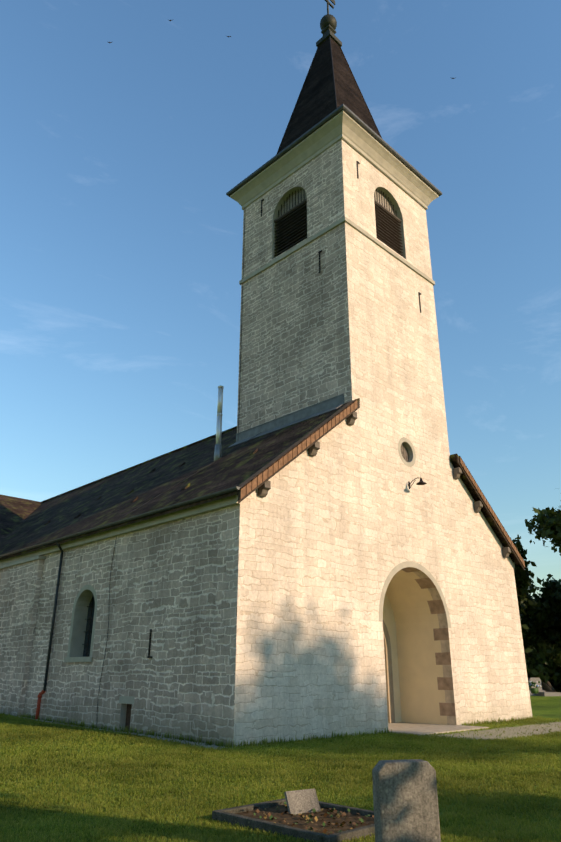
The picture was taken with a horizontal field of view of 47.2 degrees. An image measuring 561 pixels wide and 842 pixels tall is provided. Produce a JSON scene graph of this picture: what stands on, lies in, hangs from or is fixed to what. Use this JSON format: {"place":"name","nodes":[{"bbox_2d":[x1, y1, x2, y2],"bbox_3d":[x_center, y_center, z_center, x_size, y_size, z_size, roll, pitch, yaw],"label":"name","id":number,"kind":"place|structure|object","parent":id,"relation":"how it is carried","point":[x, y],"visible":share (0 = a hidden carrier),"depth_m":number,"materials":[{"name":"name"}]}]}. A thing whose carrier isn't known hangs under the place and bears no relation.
{"place":"outdoors","nodes":[
{"label":"outdoors","id":0,"kind":"place"},
{"bbox_2d":[82,444,408,730],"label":"window","id":1,"kind":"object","parent":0,"point":[91,606],"visible":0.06,"depth_m":22.14,"materials":[{"name":"black glass"}]},
{"bbox_2d":[0,696,560,841],"bbox_3d":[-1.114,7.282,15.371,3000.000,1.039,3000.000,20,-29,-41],"label":"ground","id":2,"kind":"structure","parent":0,"point":[547,707],"depth_m":14.92,"materials":[{"name":"green plant"}]},
{"bbox_2d":[0,139,351,746],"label":"church side walls","id":3,"kind":"structure","parent":2,"relation":"on","point":[174,586],"depth_m":22.25,"materials":[{"name":"beige stone"}]},
{"bbox_2d":[35,542,63,718],"bbox_3d":[-8.256,7.383,22.802,0.351,6.183,0.253,20,-29,-41],"label":"downpipe","id":4,"kind":"object","parent":3,"relation":"attached to","point":[41,693],"visible":0.92,"depth_m":22.69,"materials":[{"name":"metal"}]},
{"bbox_2d":[0,486,240,557],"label":"gutter","id":5,"kind":"object","parent":3,"relation":"on","point":[208,496],"visible":0.59,"depth_m":20.31,"materials":[{"name":"metal"}]},
{"bbox_2d":[96,218,259,724],"bbox_3d":[-3.283,-0.732,24.523,5.442,22.581,1.426,17,-27,-37],"label":"lightning conductor","id":6,"kind":"object","parent":3,"relation":"attached to","point":[196,472],"visible":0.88,"depth_m":24.12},
{"bbox_2d":[214,385,223,460],"bbox_3d":[-2.385,0.175,24.951,0.331,3.320,0.340,20,-29,-41],"label":"chimney flue","id":7,"kind":"object","parent":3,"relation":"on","point":[218,451],"visible":0.96,"depth_m":24.86,"materials":[{"name":"silver metal"}]},
{"bbox_2d":[0,186,514,730],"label":"stone trim","id":8,"kind":"structure","parent":3,"relation":"on","point":[86,594],"depth_m":22.40,"materials":[{"name":"beige stone"}]},
{"bbox_2d":[0,398,519,564],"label":"roof","id":9,"kind":"structure","parent":3,"relation":"on","point":[111,498],"depth_m":26.52,"materials":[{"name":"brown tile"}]},
{"bbox_2d":[147,161,421,657],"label":"iron wall anchors","id":10,"kind":"object","parent":3,"relation":"attached to","point":[319,252],"visible":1,"depth_m":25.65,"materials":[{"name":"black metal"}]},
{"bbox_2d":[229,393,343,446],"bbox_3d":[0.052,0.058,24.336,0.446,0.714,5.800,20,-29,-41],"label":"roof flashing","id":11,"kind":"object","parent":3,"relation":"on","point":[322,407],"visible":0.93,"depth_m":24.22,"materials":[{"name":"grey metal"}]},
{"bbox_2d":[276,36,381,154],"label":"tower spire hips","id":12,"kind":"object","parent":3,"relation":"on","point":[334,88],"visible":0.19,"depth_m":33.05,"materials":[{"name":"grey metal"}]},
{"bbox_2d":[278,37,379,152],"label":"spire roof","id":13,"kind":"structure","parent":3,"relation":"on","point":[316,104],"depth_m":32.16,"materials":[{"name":"brown tile"}]},
{"bbox_2d":[316,0,341,46],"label":"finial","id":14,"kind":"object","parent":13,"relation":"on","point":[328,23],"visible":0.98,"depth_m":34.97,"materials":[{"name":"grey metal"}]},
{"bbox_2d":[226,104,441,196],"bbox_3d":[2.597,-10.994,31.079,7.400,0.170,7.400,20,-29,-41],"label":"roof eave edge","id":15,"kind":"object","parent":3,"relation":"on","point":[362,124],"visible":0.56,"depth_m":28.38,"materials":[{"name":"grey metal"}]},
{"bbox_2d":[230,110,438,209],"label":"tower cornice","id":16,"kind":"structure","parent":3,"relation":"on","point":[348,129],"depth_m":28.46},
{"bbox_2d":[274,189,402,255],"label":"louvers","id":17,"kind":"object","parent":3,"relation":"on","point":[293,212],"visible":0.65,"depth_m":28.05,"materials":[{"name":"wood"}]},
{"bbox_2d":[408,478,426,488],"bbox_3d":[4.952,2.180,23.257,0.380,0.453,0.715,20,-29,-41],"label":"wall lamp","id":18,"kind":"object","parent":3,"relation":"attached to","point":[420,482],"visible":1,"depth_m":23.22,"materials":[{"name":"metal"}]},
{"bbox_2d":[0,711,560,841],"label":"grass","id":19,"kind":"structure","parent":2,"relation":"on","point":[95,829],"depth_m":10.36,"materials":[{"name":"green plant"}]},
{"bbox_2d":[212,798,374,841],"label":"grave border","id":20,"kind":"object","parent":2,"relation":"on","point":[299,829],"visible":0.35,"depth_m":7.30,"materials":[{"name":"stone"}]},
{"bbox_2d":[233,802,373,833],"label":"grave leaf litter","id":21,"kind":"object","parent":20,"relation":"on","point":[335,811],"visible":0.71,"depth_m":7.42,"materials":[{"name":"brown plant"}]},
{"bbox_2d":[372,759,440,841],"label":"tombstone","id":22,"kind":"object","parent":2,"relation":"on","point":[405,800],"visible":1,"depth_m":5.25,"materials":[{"name":"stone"}]},
{"bbox_2d":[389,725,488,734],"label":"porch slab","id":23,"kind":"structure","parent":2,"relation":"on","point":[433,730],"depth_m":19.92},
{"bbox_2d":[528,681,540,693],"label":"potted flowers","id":24,"kind":"object","parent":2,"relation":"on","point":[533,690],"visible":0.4,"depth_m":32.98,"materials":[{"name":"green plant"}]},
{"bbox_2d":[512,506,560,691],"bbox_3d":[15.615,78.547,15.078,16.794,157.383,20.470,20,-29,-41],"label":"tree","id":25,"kind":"object","parent":2,"relation":"on","point":[547,520],"visible":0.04,"depth_m":41.33,"materials":[{"name":"green plant"}]},
{"bbox_2d":[521,618,560,691],"bbox_3d":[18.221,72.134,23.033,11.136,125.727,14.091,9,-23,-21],"label":"tree","id":26,"kind":"object","parent":2,"relation":"on","point":[550,638],"visible":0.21,"depth_m":42.44,"materials":[{"name":"green plant"}]},
{"bbox_2d":[526,587,560,632],"bbox_3d":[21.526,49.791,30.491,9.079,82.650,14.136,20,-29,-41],"label":"tree","id":27,"kind":"object","parent":2,"relation":"on","point":[557,593],"visible":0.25,"depth_m":44.20,"materials":[{"name":"green plant"}]},
{"bbox_2d":[528,678,560,695],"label":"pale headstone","id":28,"kind":"object","parent":2,"relation":"on","point":[542,693],"visible":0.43,"depth_m":36.05,"materials":[{"name":"stone"}]},
{"bbox_2d":[0,0,560,598],"label":"sky","id":29,"kind":"structure","parent":0,"point":[121,234],"materials":[{"name":"blue"}]},
{"bbox_2d":[280,216,306,251],"bbox_3d":[-6.413,3.189,34.741,14.490,22.780,30.000,20,-29,-41],"label":"dark church interior","id":30,"kind":"object","parent":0,"point":[294,236],"depth_m":28.10,"materials":[{"name":"black"}]},
{"bbox_2d":[284,788,320,814],"bbox_3d":[0.271,4.660,7.845,0.440,0.260,0.040,13,-53,-30],"label":"grave plaque","id":31,"kind":"object","parent":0,"point":[304,801],"visible":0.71,"depth_m":7.83,"materials":[{"name":"grey stone"}]},
{"bbox_2d":[238,399,524,569],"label":"roof verge","id":32,"kind":"structure","parent":0,"point":[259,480],"depth_m":20.12,"materials":[{"name":"brown wood"}]},
{"bbox_2d":[234,139,532,745],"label":"church wall","id":33,"kind":"structure","parent":0,"point":[339,526],"depth_m":22.30,"materials":[{"name":"beige stone"}]},
{"bbox_2d":[383,567,456,730],"bbox_3d":[3.689,7.742,22.250,4.430,5.600,2.610,20,-29,-41],"label":"church porch","id":34,"kind":"object","parent":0,"point":[419,682],"visible":0.4,"depth_m":23.24,"materials":[{"name":"beige paint"}]}
]}

